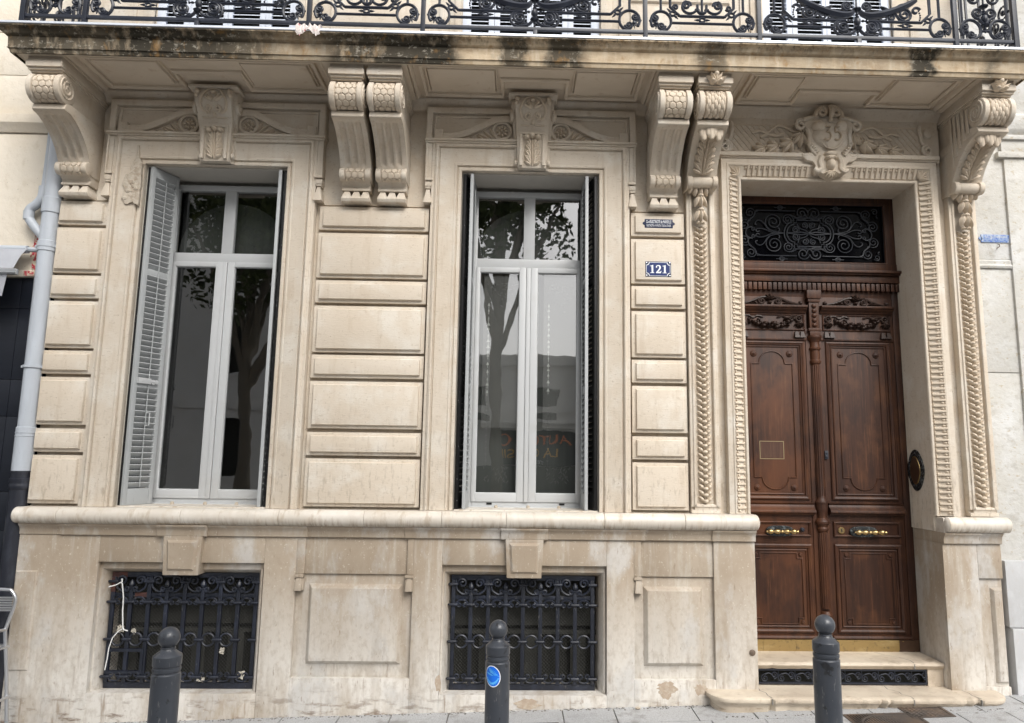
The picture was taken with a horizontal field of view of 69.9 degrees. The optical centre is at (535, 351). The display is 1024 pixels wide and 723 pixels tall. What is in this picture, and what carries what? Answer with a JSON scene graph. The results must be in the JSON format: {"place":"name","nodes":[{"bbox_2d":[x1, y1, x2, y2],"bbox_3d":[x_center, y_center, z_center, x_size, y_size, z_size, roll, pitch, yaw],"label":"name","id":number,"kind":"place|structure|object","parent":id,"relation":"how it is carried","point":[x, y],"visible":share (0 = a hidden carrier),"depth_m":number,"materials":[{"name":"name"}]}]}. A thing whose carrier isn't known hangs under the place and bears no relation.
{"place":"outdoors","nodes":[
{"label":"outdoors","id":0,"kind":"place"},
{"bbox_2d":[118,694,1023,722],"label":"pavement","id":1,"kind":"structure","parent":0,"point":[1012,711],"depth_m":5.30,"materials":[{"name":"grey concrete"}]},
{"bbox_2d":[0,588,17,722],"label":"chair","id":2,"kind":"object","parent":1,"relation":"on","point":[5,646],"visible":1,"depth_m":5.25,"materials":[{"name":"metal"}]},
{"bbox_2d":[0,0,82,562],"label":"corner building","id":3,"kind":"structure","parent":1,"relation":"on","point":[23,136],"depth_m":6.01,"materials":[{"name":"beige paint"}]},
{"bbox_2d":[0,245,36,295],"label":"awning","id":4,"kind":"object","parent":3,"relation":"attached to","point":[10,255],"visible":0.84,"depth_m":5.77,"materials":[{"name":"grey fabric"}]},
{"bbox_2d":[147,626,182,722],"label":"bollard","id":5,"kind":"object","parent":1,"relation":"on","point":[164,695],"visible":1,"depth_m":3.31,"materials":[{"name":"metal"}]},
{"bbox_2d":[484,620,509,722],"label":"bollard","id":6,"kind":"object","parent":1,"relation":"on","point":[497,679],"visible":1,"depth_m":3.70,"materials":[{"name":"metal"}]},
{"bbox_2d":[0,0,1023,722],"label":"town house","id":7,"kind":"structure","parent":1,"relation":"on","point":[388,366],"depth_m":5.86,"materials":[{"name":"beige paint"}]},
{"bbox_2d":[0,132,62,707],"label":"drainpipe","id":8,"kind":"object","parent":7,"relation":"attached to","point":[47,200],"visible":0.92,"depth_m":5.71,"materials":[{"name":"grey plastic"}]},
{"bbox_2d":[104,578,127,669],"bbox_3d":[-3.169,2.057,5.532,0.170,0.663,0.016,2,-8,-6],"label":"loose cord","id":9,"kind":"object","parent":7,"relation":"hanging from","point":[122,619],"visible":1,"depth_m":5.54,"materials":[{"name":"white plastic"}]},
{"bbox_2d":[116,625,123,631],"bbox_3d":[-3.145,2.099,5.538,0.057,0.066,0.021,1,-8,-1],"label":"paper scrap","id":10,"kind":"object","parent":7,"relation":"on","point":[119,627],"visible":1,"depth_m":5.54,"materials":[{"name":"white paper"}]},
{"bbox_2d":[152,185,277,504],"bbox_3d":[-2.658,-0.099,6.130,0.980,2.720,0.167,1,-8,-1],"label":"window","id":11,"kind":"structure","parent":7,"relation":"in","point":[226,263],"depth_m":6.14,"materials":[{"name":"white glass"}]},
{"bbox_2d":[237,671,244,678],"bbox_3d":[-2.231,2.442,5.527,0.067,0.060,0.021,1,-8,-1],"label":"paper scrap","id":12,"kind":"object","parent":7,"relation":"on","point":[241,673],"visible":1,"depth_m":5.53,"materials":[{"name":"white paper"}]},
{"bbox_2d":[295,23,322,35],"bbox_3d":[-1.695,-2.378,5.532,0.186,0.118,0.231,1,-8,-1],"label":"rag","id":13,"kind":"object","parent":7,"relation":"on","point":[302,28],"visible":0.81,"depth_m":5.42,"materials":[{"name":"white fabric"}]},
{"bbox_2d":[468,191,581,508],"bbox_3d":[-0.070,-0.057,6.193,0.980,2.720,0.167,1,-8,-1],"label":"window","id":14,"kind":"structure","parent":7,"relation":"in","point":[508,320],"depth_m":6.23,"materials":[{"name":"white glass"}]},
{"bbox_2d":[645,261,670,276],"bbox_3d":[0.999,-0.674,5.984,0.212,0.130,0.009,1,-8,-1],"label":"house number plate","id":15,"kind":"object","parent":7,"relation":"attached to","point":[657,269],"visible":1,"depth_m":5.98,"materials":[{"name":"blue ceramic"}]},
{"bbox_2d":[643,219,674,227],"bbox_3d":[1.012,-1.056,6.041,0.268,0.076,0.006,1,-8,-1],"label":"electricity plate","id":16,"kind":"object","parent":7,"relation":"attached to","point":[658,223],"visible":1,"depth_m":6.04,"materials":[{"name":"blue metal"}]},
{"bbox_2d":[749,649,755,655],"bbox_3d":[1.640,2.282,5.548,0.046,0.046,0.010,1,-8,-1],"label":"survey marker","id":17,"kind":"object","parent":7,"relation":"attached to","point":[752,652],"visible":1,"depth_m":5.54,"materials":[{"name":"metal"}]},
{"bbox_2d":[741,196,919,651],"bbox_3d":[2.422,0.566,6.236,1.512,3.960,0.169,1,-8,-1],"label":"front door","id":18,"kind":"structure","parent":7,"relation":"in","point":[830,493],"depth_m":6.24,"materials":[{"name":"brown wood"}]},
{"bbox_2d":[908,450,924,490],"bbox_3d":[3.146,0.983,6.069,0.020,0.340,0.248,1,-8,-1],"label":"bell plate","id":19,"kind":"object","parent":7,"relation":"attached to","point":[916,471],"visible":1,"depth_m":6.05,"materials":[{"name":"gold metal"}]},
{"bbox_2d":[113,705,1022,722],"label":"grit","id":20,"kind":"object","parent":1,"relation":"on","point":[663,707],"visible":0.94,"depth_m":5.39,"materials":[{"name":"grey gravel"}]},
{"bbox_2d":[812,614,842,722],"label":"bollard","id":21,"kind":"object","parent":1,"relation":"on","point":[827,678],"visible":1,"depth_m":3.47,"materials":[{"name":"metal"}]},
{"bbox_2d":[843,712,928,722],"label":"manhole cover","id":22,"kind":"object","parent":1,"relation":"on","point":[901,717],"visible":1,"depth_m":5.15,"materials":[{"name":"metal"}]},
{"bbox_2d":[897,706,955,717],"bbox_3d":[2.800,2.590,5.280,0.320,0.019,0.260,1,-8,-1],"label":"pavement cover","id":23,"kind":"object","parent":1,"relation":"in","point":[928,712],"visible":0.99,"depth_m":5.25,"materials":[{"name":"metal"}]},
{"bbox_2d":[956,0,1023,694],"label":"pale building","id":24,"kind":"structure","parent":1,"relation":"on","point":[999,205],"depth_m":6.05,"materials":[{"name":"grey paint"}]},
{"bbox_2d":[978,234,1009,242],"bbox_3d":[3.877,-0.952,6.168,0.302,0.068,0.007,1,-8,-1],"label":"wall plaque","id":25,"kind":"object","parent":24,"relation":"attached to","point":[994,238],"depth_m":6.17,"materials":[{"name":"blue ceramic"}]}
]}

